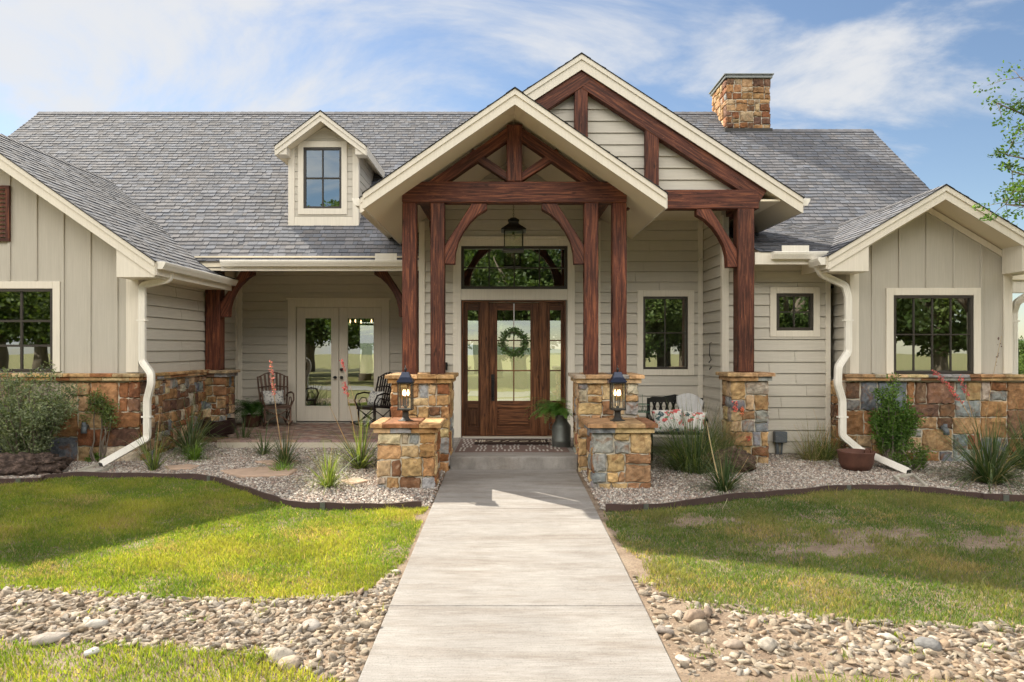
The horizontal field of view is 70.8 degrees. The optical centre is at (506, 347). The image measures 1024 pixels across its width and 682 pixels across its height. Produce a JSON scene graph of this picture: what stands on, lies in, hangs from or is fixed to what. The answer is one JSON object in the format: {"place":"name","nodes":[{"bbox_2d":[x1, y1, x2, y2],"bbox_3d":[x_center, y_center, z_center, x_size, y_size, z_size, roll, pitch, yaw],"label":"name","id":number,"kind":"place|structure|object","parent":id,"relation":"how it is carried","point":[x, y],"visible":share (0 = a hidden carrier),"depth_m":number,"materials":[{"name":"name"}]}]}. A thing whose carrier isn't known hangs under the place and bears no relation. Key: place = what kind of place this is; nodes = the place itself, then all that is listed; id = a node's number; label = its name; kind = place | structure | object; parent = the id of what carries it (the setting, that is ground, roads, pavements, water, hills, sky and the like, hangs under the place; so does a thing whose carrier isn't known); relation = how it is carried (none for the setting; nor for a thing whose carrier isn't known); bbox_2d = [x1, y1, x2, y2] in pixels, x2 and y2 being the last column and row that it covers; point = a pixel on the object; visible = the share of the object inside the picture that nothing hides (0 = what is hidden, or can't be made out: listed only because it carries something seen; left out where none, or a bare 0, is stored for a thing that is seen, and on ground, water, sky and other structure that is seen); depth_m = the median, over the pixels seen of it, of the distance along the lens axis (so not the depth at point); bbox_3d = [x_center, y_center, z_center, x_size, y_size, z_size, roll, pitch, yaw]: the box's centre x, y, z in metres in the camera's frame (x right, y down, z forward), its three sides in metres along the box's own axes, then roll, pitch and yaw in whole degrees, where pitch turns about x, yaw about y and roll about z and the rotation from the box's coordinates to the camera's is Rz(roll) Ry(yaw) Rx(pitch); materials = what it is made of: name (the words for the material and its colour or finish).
{"place":"outdoors","nodes":[
{"label":"outdoors","id":0,"kind":"place"},
{"bbox_2d":[0,475,428,603],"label":"lawn","id":1,"kind":"structure","parent":0,"point":[150,511],"depth_m":7.11,"materials":[{"name":"green plant"}]},
{"bbox_2d":[0,442,444,506],"bbox_3d":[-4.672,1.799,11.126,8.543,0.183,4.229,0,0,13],"label":"gravel","id":2,"kind":"structure","parent":0,"point":[261,483],"depth_m":10.38,"materials":[{"name":"grey gravel"}]},
{"bbox_2d":[0,452,73,475],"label":"pitted rock","id":3,"kind":"object","parent":2,"relation":"on","point":[23,463],"visible":0.78,"depth_m":10.30,"materials":[{"name":"stone"}]},
{"bbox_2d":[0,360,88,453],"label":"shrub","id":4,"kind":"object","parent":2,"relation":"on","point":[31,428],"visible":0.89,"depth_m":10.57,"materials":[{"name":"green plant"}]},
{"bbox_2d":[78,463,112,471],"bbox_3d":[-6.088,1.790,10.640,0.379,0.092,0.798,0,0,0],"label":"splash block","id":5,"kind":"object","parent":2,"relation":"on","point":[90,467],"depth_m":10.62,"materials":[{"name":"concrete"}]},
{"bbox_2d":[84,452,107,461],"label":"ground plant","id":6,"kind":"object","parent":2,"relation":"on","point":[96,456],"visible":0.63,"depth_m":11.22,"materials":[{"name":"green plant"}]},
{"bbox_2d":[75,385,120,461],"bbox_3d":[-6.388,1.192,11.273,0.846,1.231,0.392,0,0,18],"label":"shrub","id":7,"kind":"object","parent":2,"relation":"on","point":[106,410],"visible":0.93,"depth_m":11.19,"materials":[{"name":"green plant"}]},
{"bbox_2d":[128,412,182,470],"bbox_3d":[-5.248,1.360,10.623,1.154,0.947,1.138,0,0,0],"label":"spiky plant","id":8,"kind":"object","parent":2,"relation":"on","point":[152,464],"visible":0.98,"depth_m":10.63,"materials":[{"name":"green plant"}]},
{"bbox_2d":[164,464,198,470],"bbox_3d":[-4.902,1.799,10.834,0.512,0.040,0.380,0,0,0],"label":"flagstone","id":9,"kind":"object","parent":2,"relation":"on","point":[182,466],"visible":0.94,"depth_m":10.79,"materials":[{"name":"beige stone"}]},
{"bbox_2d":[172,437,212,462],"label":"spiky plant","id":10,"kind":"object","parent":2,"relation":"on","point":[193,457],"visible":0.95,"depth_m":11.35,"materials":[{"name":"green plant"}]},
{"bbox_2d":[135,384,264,463],"bbox_3d":[-5.173,1.148,11.883,2.245,1.224,2.192,0,0,0],"label":"spiky plant","id":11,"kind":"object","parent":2,"relation":"on","point":[190,434],"visible":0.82,"depth_m":11.81,"materials":[{"name":"green plant"}]},
{"bbox_2d":[198,418,235,436],"bbox_3d":[-5.441,1.553,13.565,0.670,0.420,0.670,0,0,0],"label":"round planter","id":12,"kind":"object","parent":2,"relation":"on","point":[228,430],"visible":0.7,"depth_m":13.31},
{"bbox_2d":[226,411,259,446],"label":"spiky plant","id":13,"kind":"object","parent":2,"relation":"on","point":[243,435],"visible":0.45,"depth_m":13.00,"materials":[{"name":"green plant"}]},
{"bbox_2d":[221,466,296,477],"bbox_3d":[-3.624,1.807,10.467,1.114,0.040,0.778,0,0,0],"label":"flagstone","id":14,"kind":"object","parent":2,"relation":"on","point":[264,471],"visible":0.94,"depth_m":10.32,"materials":[{"name":"beige stone"}]},
{"bbox_2d":[243,419,294,456],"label":"spiky plant","id":15,"kind":"object","parent":2,"relation":"on","point":[262,450],"visible":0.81,"depth_m":11.79,"materials":[{"name":"green plant"}]},
{"bbox_2d":[255,459,298,465],"bbox_3d":[-3.580,1.778,11.231,0.462,0.040,0.498,0,0,42],"label":"flagstone","id":16,"kind":"object","parent":2,"relation":"on","point":[268,461],"visible":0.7,"depth_m":11.13,"materials":[{"name":"beige stone"}]},
{"bbox_2d":[265,459,298,470],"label":"weed","id":17,"kind":"object","parent":2,"relation":"on","point":[280,467],"visible":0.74,"depth_m":10.59,"materials":[{"name":"green plant"}]},
{"bbox_2d":[247,360,326,468],"bbox_3d":[-3.398,1.000,10.950,1.189,1.636,1.310,0,0,31],"label":"spiky plant","id":18,"kind":"object","parent":2,"relation":"on","point":[283,454],"visible":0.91,"depth_m":10.97,"materials":[{"name":"green plant"}]},
{"bbox_2d":[293,441,364,494],"bbox_3d":[-2.333,1.510,9.498,1.191,0.680,1.215,0,0,18],"label":"spiky plant","id":19,"kind":"object","parent":2,"relation":"on","point":[329,479],"visible":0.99,"depth_m":9.48,"materials":[{"name":"green plant"}]},
{"bbox_2d":[317,359,377,470],"bbox_3d":[-2.152,1.000,10.750,1.701,1.662,1.500,0,0,-24],"label":"spiky plant","id":20,"kind":"object","parent":2,"relation":"on","point":[360,456],"visible":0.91,"depth_m":10.75,"materials":[{"name":"green plant"}]},
{"bbox_2d":[341,478,368,484],"bbox_3d":[-2.067,1.832,9.820,0.336,0.040,0.386,0,0,-44],"label":"flagstone","id":21,"kind":"object","parent":2,"relation":"on","point":[359,480],"visible":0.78,"depth_m":9.80,"materials":[{"name":"beige stone"}]},
{"bbox_2d":[370,417,445,488],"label":"lantern pillar","id":22,"kind":"structure","parent":2,"relation":"on","point":[408,454],"depth_m":9.43,"materials":[{"name":"stone"}]},
{"bbox_2d":[396,365,414,420],"bbox_3d":[-1.365,0.615,9.750,0.232,0.755,0.232,0,0,0],"label":"post lantern","id":23,"kind":"object","parent":22,"relation":"on","point":[405,377],"visible":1,"depth_m":9.71,"materials":[{"name":"metal"}]},
{"bbox_2d":[0,472,445,681],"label":"lawn soil","id":24,"kind":"structure","parent":0,"point":[401,567],"depth_m":5.12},
{"bbox_2d":[29,632,70,645],"bbox_3d":[-3.059,1.945,4.825,0.236,0.072,0.152,0,0,-27],"label":"river rock","id":25,"kind":"object","parent":24,"relation":"on","point":[48,637],"visible":0.98,"depth_m":4.78,"materials":[{"name":"beige stone"}]},
{"bbox_2d":[84,647,99,656],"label":"river rock","id":26,"kind":"object","parent":24,"relation":"on","point":[89,651],"visible":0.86,"depth_m":4.61,"materials":[{"name":"white stone"}]},
{"bbox_2d":[0,569,401,681],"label":"river rocks","id":27,"kind":"object","parent":24,"relation":"on","point":[146,619],"visible":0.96,"depth_m":5.13,"materials":[{"name":"beige gravel"}]},
{"bbox_2d":[84,619,108,628],"bbox_3d":[-2.886,1.943,5.076,0.154,0.068,0.124,0,0,0],"label":"river rock","id":28,"kind":"object","parent":27,"relation":"on","point":[96,623],"visible":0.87,"depth_m":5.04,"materials":[{"name":"white stone"}]},
{"bbox_2d":[268,647,295,660],"bbox_3d":[-1.430,1.946,4.566,0.181,0.096,0.134,0,0,28],"label":"river rock","id":29,"kind":"object","parent":27,"relation":"on","point":[280,652],"visible":0.73,"depth_m":4.54,"materials":[{"name":"beige stone"}]},
{"bbox_2d":[302,619,320,631],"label":"river rock","id":30,"kind":"object","parent":27,"relation":"on","point":[313,624],"visible":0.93,"depth_m":5.01,"materials":[{"name":"white stone"}]},
{"bbox_2d":[278,654,300,670],"bbox_3d":[-1.360,1.962,4.473,0.140,0.064,0.147,0,0,-41],"label":"river rock","id":31,"kind":"object","parent":24,"relation":"on","point":[293,659],"visible":0.84,"depth_m":4.45,"materials":[{"name":"beige stone"}]},
{"bbox_2d":[0,633,983,681],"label":"lawn","id":32,"kind":"structure","parent":0,"point":[140,653],"depth_m":4.42,"materials":[{"name":"green plant"}]},
{"bbox_2d":[0,0,1023,348],"label":"sky","id":33,"kind":"structure","parent":0,"point":[904,71],"materials":[{"name":"blue"}]},
{"bbox_2d":[358,469,680,681],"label":"walkway","id":34,"kind":"structure","parent":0,"point":[515,575],"depth_m":5.57,"materials":[{"name":"concrete"}]},
{"bbox_2d":[358,355,681,681],"bbox_3d":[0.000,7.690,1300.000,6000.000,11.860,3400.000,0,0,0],"label":"ground","id":35,"kind":"structure","parent":0,"point":[505,385],"depth_m":225.62,"materials":[{"name":"soil"}]},
{"bbox_2d":[0,471,421,509],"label":"bed edging","id":36,"kind":"object","parent":35,"relation":"on","point":[314,505],"visible":0.56,"depth_m":9.47,"materials":[{"name":"brown metal"}]},
{"bbox_2d":[217,442,377,447],"bbox_3d":[-3.685,1.760,14.065,4.230,0.220,3.030,0,0,0],"label":"patio base","id":37,"kind":"object","parent":35,"relation":"on","point":[247,444],"visible":0.14,"depth_m":12.55,"materials":[{"name":"grey concrete"}]},
{"bbox_2d":[217,439,377,441],"bbox_3d":[-3.350,1.630,12.600,3.392,0.040,0.092,0,0,0],"label":"patio border","id":38,"kind":"object","parent":37,"relation":"on","point":[278,440],"visible":0.62,"depth_m":12.55,"materials":[{"name":"concrete"}]},
{"bbox_2d":[224,423,377,439],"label":"brick patio","id":39,"kind":"structure","parent":37,"relation":"on","point":[310,430],"depth_m":13.93,"materials":[{"name":"brown brick"}]},
{"bbox_2d":[234,398,276,427],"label":"potted fern","id":40,"kind":"object","parent":39,"relation":"on","point":[252,407],"visible":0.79,"depth_m":14.61,"materials":[{"name":"green plant"}]},
{"bbox_2d":[257,372,294,426],"bbox_3d":[-4.734,1.050,14.777,0.653,1.104,0.914,0,0,-28],"label":"rocking chair","id":41,"kind":"object","parent":39,"relation":"on","point":[287,406],"visible":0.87,"depth_m":14.91,"materials":[{"name":"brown wood"}]},
{"bbox_2d":[263,390,283,404],"bbox_3d":[-4.760,1.015,14.720,0.420,0.282,0.176,0,0,-28],"label":"pillow","id":42,"kind":"object","parent":41,"relation":"on","point":[268,396],"visible":0.91,"depth_m":14.66,"materials":[{"name":"fabric"}]},
{"bbox_2d":[350,372,391,425],"bbox_3d":[-2.641,1.050,14.573,0.653,1.104,0.914,0,0,38],"label":"rocking chair","id":43,"kind":"object","parent":39,"relation":"on","point":[374,406],"visible":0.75,"depth_m":14.63,"materials":[{"name":"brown wood"}]},
{"bbox_2d":[367,391,383,405],"bbox_3d":[-2.640,1.015,14.500,0.380,0.282,0.176,0,0,38],"label":"pillow","id":44,"kind":"object","parent":43,"relation":"on","point":[372,396],"visible":0.85,"depth_m":14.44,"materials":[{"name":"fabric"}]},
{"bbox_2d":[0,52,1023,473],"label":"house","id":45,"kind":"structure","parent":35,"relation":"on","point":[732,248],"depth_m":12.22,"materials":[{"name":"paint"}]},
{"bbox_2d":[0,281,60,371],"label":"window","id":46,"kind":"structure","parent":45,"relation":"in","point":[54,287],"depth_m":11.38,"materials":[{"name":"white metal"}]},
{"bbox_2d":[297,307,338,420],"bbox_3d":[-4.090,0.358,15.577,0.911,2.465,0.126,0,0,0],"label":"french door","id":47,"kind":"structure","parent":45,"relation":"in","point":[304,413],"depth_m":15.60,"materials":[{"name":"paint"}]},
{"bbox_2d":[339,307,380,420],"bbox_3d":[-3.168,0.358,15.577,0.912,2.465,0.126,0,0,0],"label":"french door","id":48,"kind":"structure","parent":45,"relation":"in","point":[345,313],"depth_m":15.60,"materials":[{"name":"paint"}]},
{"bbox_2d":[350,318,373,324],"bbox_3d":[-3.350,-0.778,17.200,0.794,0.464,0.790,0,0,0],"label":"chandelier","id":49,"kind":"object","parent":45,"relation":"hanging from","point":[361,323],"visible":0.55,"depth_m":16.97,"materials":[{"name":"metal"}]},
{"bbox_2d":[501,205,525,252],"bbox_3d":[0.118,-2.372,11.900,0.410,1.563,0.410,0,0,0],"label":"hanging lantern","id":50,"kind":"object","parent":45,"relation":"hanging from","point":[513,226],"visible":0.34,"depth_m":11.77,"materials":[{"name":"metal"}]},
{"bbox_2d":[497,304,530,358],"bbox_3d":[0.133,-0.296,12.954,0.625,1.007,0.190,0,0,0],"label":"wreath","id":51,"kind":"object","parent":45,"relation":"attached to","point":[514,331],"visible":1,"depth_m":12.94,"materials":[{"name":"green plant"}]},
{"bbox_2d":[461,246,566,288],"bbox_3d":[0.143,-1.448,13.041,1.919,0.777,0.078,0,0,0],"label":"window","id":52,"kind":"structure","parent":45,"relation":"in","point":[462,247],"depth_m":13.00,"materials":[{"name":"brown metal"}]},
{"bbox_2d":[489,303,538,434],"bbox_3d":[0.137,0.384,13.013,0.911,2.398,0.129,0,0,0],"label":"front door","id":53,"kind":"structure","parent":45,"relation":"in","point":[505,417],"depth_m":13.03,"materials":[{"name":"brown wood"}]},
{"bbox_2d":[637,290,693,374],"bbox_3d":[2.873,-0.269,13.035,1.027,1.533,0.090,0,0,0],"label":"window","id":54,"kind":"structure","parent":45,"relation":"in","point":[688,295],"depth_m":12.99,"materials":[{"name":"white metal"}]},
{"bbox_2d":[770,287,819,336],"bbox_3d":[4.745,-0.590,11.875,0.820,0.820,0.090,0,0,0],"label":"window","id":55,"kind":"structure","parent":45,"relation":"in","point":[813,293],"depth_m":11.83,"materials":[{"name":"white metal"}]},
{"bbox_2d":[886,288,980,373],"bbox_3d":[6.752,-0.267,11.415,1.495,1.355,0.090,0,0,0],"label":"window","id":56,"kind":"structure","parent":45,"relation":"in","point":[973,295],"depth_m":11.37,"materials":[{"name":"white metal"}]},
{"bbox_2d":[605,484,1023,511],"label":"bed edging","id":57,"kind":"object","parent":35,"relation":"on","point":[754,495],"visible":0.61,"depth_m":8.90,"materials":[{"name":"brown metal"}]},
{"bbox_2d":[1012,274,1023,292],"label":"side pavilion","id":58,"kind":"structure","parent":35,"relation":"on","point":[1017,283],"depth_m":13.05,"materials":[{"name":"paint"}]},
{"bbox_2d":[1018,336,1023,373],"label":"oak tree","id":59,"kind":"object","parent":35,"relation":"on","point":[1020,353],"visible":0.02,"depth_m":30.61,"materials":[{"name":"green plant"}]},
{"bbox_2d":[1018,359,1023,373],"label":"oak tree","id":60,"kind":"object","parent":35,"relation":"on","point":[1021,370],"visible":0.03,"depth_m":24.91,"materials":[{"name":"green plant"}]},
{"bbox_2d":[450,438,717,469],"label":"porch floor","id":61,"kind":"structure","parent":0,"point":[513,460],"depth_m":10.72,"materials":[{"name":"concrete"}]},
{"bbox_2d":[455,439,569,451],"bbox_3d":[0.090,1.613,11.940,1.780,0.012,1.560,0,0,0],"label":"porch rug","id":62,"kind":"object","parent":61,"relation":"on","point":[466,445],"visible":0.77,"depth_m":11.51,"materials":[{"name":"grey fabric"}]},
{"bbox_2d":[474,439,551,444],"bbox_3d":[0.146,1.595,12.250,1.367,0.021,0.600,0,0,0],"label":"doormat","id":63,"kind":"object","parent":62,"relation":"on","point":[511,441],"visible":0.91,"depth_m":12.12,"materials":[{"name":"fabric"}]},
{"bbox_2d":[525,397,572,447],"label":"potted fern","id":64,"kind":"object","parent":62,"relation":"on","point":[561,431],"visible":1,"depth_m":11.66,"materials":[{"name":"grey metal"}]},
{"bbox_2d":[360,339,1023,354],"bbox_3d":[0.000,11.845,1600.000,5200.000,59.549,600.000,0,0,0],"label":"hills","id":65,"kind":"structure","parent":0,"point":[366,348],"depth_m":1458.49,"materials":[{"name":"green plant"}]},
{"bbox_2d":[576,470,1023,681],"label":"lawn soil","id":66,"kind":"structure","parent":0,"point":[632,564],"depth_m":5.59,"materials":[{"name":"brown soil"}]},
{"bbox_2d":[0,571,1021,659],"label":"rock weeds","id":67,"kind":"object","parent":66,"relation":"on","point":[894,633],"visible":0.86,"depth_m":5.13,"materials":[{"name":"green plant"}]},
{"bbox_2d":[655,625,674,634],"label":"river rock","id":68,"kind":"object","parent":66,"relation":"on","point":[661,629],"visible":0.91,"depth_m":4.92,"materials":[{"name":"beige stone"}]},
{"bbox_2d":[675,654,690,661],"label":"river rock","id":69,"kind":"object","parent":66,"relation":"on","point":[678,657],"visible":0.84,"depth_m":4.54,"materials":[{"name":"white stone"}]},
{"bbox_2d":[683,609,704,621],"bbox_3d":[1.349,1.932,5.192,0.167,0.119,0.125,0,0,-30],"label":"river rock","id":70,"kind":"object","parent":66,"relation":"on","point":[690,615],"visible":0.83,"depth_m":5.15,"materials":[{"name":"beige stone"}]},
{"bbox_2d":[689,619,707,632],"bbox_3d":[1.333,1.942,5.000,0.144,0.101,0.096,0,0,-32],"label":"river rock","id":71,"kind":"object","parent":66,"relation":"on","point":[698,625],"visible":0.93,"depth_m":4.97,"materials":[{"name":"beige stone"}]},
{"bbox_2d":[704,606,711,617],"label":"river rock","id":72,"kind":"object","parent":66,"relation":"on","point":[708,611],"visible":0.72,"depth_m":5.24,"materials":[{"name":"beige stone"}]},
{"bbox_2d":[722,639,743,648],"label":"river rock","id":73,"kind":"object","parent":66,"relation":"on","point":[734,644],"visible":1,"depth_m":4.72,"materials":[{"name":"beige stone"}]},
{"bbox_2d":[757,637,777,651],"bbox_3d":[1.705,1.947,4.720,0.105,0.091,0.147,0,0,44],"label":"river rock","id":74,"kind":"object","parent":66,"relation":"on","point":[768,644],"visible":0.95,"depth_m":4.69,"materials":[{"name":"beige stone"}]},
{"bbox_2d":[632,575,1023,681],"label":"river rocks","id":75,"kind":"object","parent":66,"relation":"on","point":[969,638],"visible":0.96,"depth_m":4.74,"materials":[{"name":"beige stone"}]},
{"bbox_2d":[877,633,898,641],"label":"river rock","id":76,"kind":"object","parent":66,"relation":"on","point":[890,636],"visible":0.89,"depth_m":4.82,"materials":[{"name":"white stone"}]},
{"bbox_2d":[913,636,942,650],"bbox_3d":[2.764,1.948,4.718,0.112,0.098,0.172,0,0,-43],"label":"river rock","id":77,"kind":"object","parent":66,"relation":"on","point":[932,643],"visible":0.8,"depth_m":4.69,"materials":[{"name":"white stone"}]},
{"bbox_2d":[581,453,1023,510],"bbox_3d":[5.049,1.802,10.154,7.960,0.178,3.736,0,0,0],"label":"gravel","id":78,"kind":"structure","parent":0,"point":[823,473],"depth_m":9.89,"materials":[{"name":"grey gravel"}]},
{"bbox_2d":[581,417,657,488],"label":"lantern pillar","id":79,"kind":"structure","parent":78,"relation":"on","point":[619,455],"depth_m":9.43,"materials":[{"name":"stone"}]},
{"bbox_2d":[608,365,626,421],"bbox_3d":[1.506,0.615,9.750,0.232,0.755,0.232,0,0,0],"label":"post lantern","id":80,"kind":"object","parent":79,"relation":"on","point":[617,377],"visible":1,"depth_m":9.71,"materials":[{"name":"metal"}]},
{"bbox_2d":[638,394,649,419],"bbox_3d":[2.160,1.254,11.750,0.315,0.992,0.255,0,0,0],"label":"wire stand","id":81,"kind":"object","parent":78,"relation":"on","point":[642,408],"visible":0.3,"depth_m":11.75,"materials":[{"name":"grey metal"}]},
{"bbox_2d":[647,394,707,459],"bbox_3d":[2.699,1.250,11.408,0.890,1.000,0.522,0,0,6],"label":"garden bench","id":82,"kind":"object","parent":78,"relation":"on","point":[665,399],"visible":0.26,"depth_m":11.63,"materials":[{"name":"white painted wood"},{"name":"cushion fabric"}]},
{"bbox_2d":[652,409,682,431],"bbox_3d":[2.530,1.140,11.280,0.477,0.365,0.182,0,0,2],"label":"cushion","id":83,"kind":"object","parent":82,"relation":"on","point":[662,418],"visible":0.82,"depth_m":11.23,"materials":[{"name":"fabric"}]},
{"bbox_2d":[675,393,704,414],"bbox_3d":[2.930,0.950,11.450,0.479,0.451,0.324,0,0,0],"label":"throw blanket","id":84,"kind":"object","parent":82,"relation":"on","point":[687,399],"visible":0.79,"depth_m":11.42,"materials":[{"name":"white fabric"}]},
{"bbox_2d":[683,410,705,431],"bbox_3d":[2.930,1.155,11.240,0.385,0.342,0.176,0,0,12],"label":"cushion","id":85,"kind":"object","parent":82,"relation":"on","point":[695,416],"visible":0.58,"depth_m":11.19,"materials":[{"name":"fabric"}]},
{"bbox_2d":[649,388,788,482],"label":"ornamental grass","id":86,"kind":"object","parent":78,"relation":"on","point":[681,458],"depth_m":10.44,"materials":[{"name":"green plant"}]},
{"bbox_2d":[675,421,770,503],"bbox_3d":[2.798,1.420,9.246,1.466,0.945,1.450,0,0,-32],"label":"spiky plant","id":87,"kind":"object","parent":78,"relation":"on","point":[723,483],"visible":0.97,"depth_m":9.25,"materials":[{"name":"green plant"}]},
{"bbox_2d":[701,446,755,472],"bbox_3d":[3.205,1.663,10.542,0.862,0.457,0.413,0,0,0],"label":"weathered log","id":88,"kind":"object","parent":78,"relation":"on","point":[751,463],"visible":0.43,"depth_m":10.41,"materials":[{"name":"brown wood"}]},
{"bbox_2d":[690,400,777,457],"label":"ornamental grass","id":89,"kind":"object","parent":78,"relation":"on","point":[734,410],"depth_m":11.10,"materials":[{"name":"green plant"}]},
{"bbox_2d":[775,409,851,465],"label":"ornamental grass","id":90,"kind":"object","parent":78,"relation":"on","point":[824,451],"depth_m":11.35,"materials":[{"name":"green plant"}]},
{"bbox_2d":[837,448,875,470],"bbox_3d":[5.194,1.641,10.696,0.530,0.379,0.530,0,0,0],"label":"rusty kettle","id":91,"kind":"object","parent":78,"relation":"on","point":[852,459],"visible":0.95,"depth_m":10.52,"materials":[{"name":"metal"}]},
{"bbox_2d":[867,372,926,460],"bbox_3d":[5.893,1.093,10.981,0.853,1.461,0.785,0,0,0],"label":"shrub","id":92,"kind":"object","parent":78,"relation":"on","point":[892,425],"visible":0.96,"depth_m":10.85,"materials":[{"name":"green plant"}]},
{"bbox_2d":[893,473,927,486],"bbox_3d":[5.473,1.820,9.762,0.319,0.090,1.009,0,0,18],"label":"splash block","id":93,"kind":"object","parent":78,"relation":"on","point":[900,482],"depth_m":9.84,"materials":[{"name":"concrete"}]},
{"bbox_2d":[887,439,935,472],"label":"shrub","id":94,"kind":"object","parent":78,"relation":"on","point":[921,457],"visible":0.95,"depth_m":10.55,"materials":[{"name":"green plant"}]},
{"bbox_2d":[898,336,1023,494],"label":"spiky plant","id":95,"kind":"object","parent":78,"relation":"on","point":[987,472],"visible":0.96,"depth_m":9.71,"materials":[{"name":"green plant"}]},
{"bbox_2d":[956,395,1023,474],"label":"spiky plant","id":96,"kind":"object","parent":78,"relation":"on","point":[1019,448],"visible":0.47,"depth_m":10.77,"materials":[{"name":"green plant"}]},
{"bbox_2d":[970,60,1023,223],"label":"crape myrtle","id":97,"kind":"object","parent":78,"relation":"on","point":[1017,187],"visible":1,"depth_m":9.46,"materials":[{"name":"green plant"}]},
{"bbox_2d":[603,485,1023,632],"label":"lawn","id":98,"kind":"structure","parent":0,"point":[937,502],"depth_m":6.61,"materials":[{"name":"green plant"}]}
]}

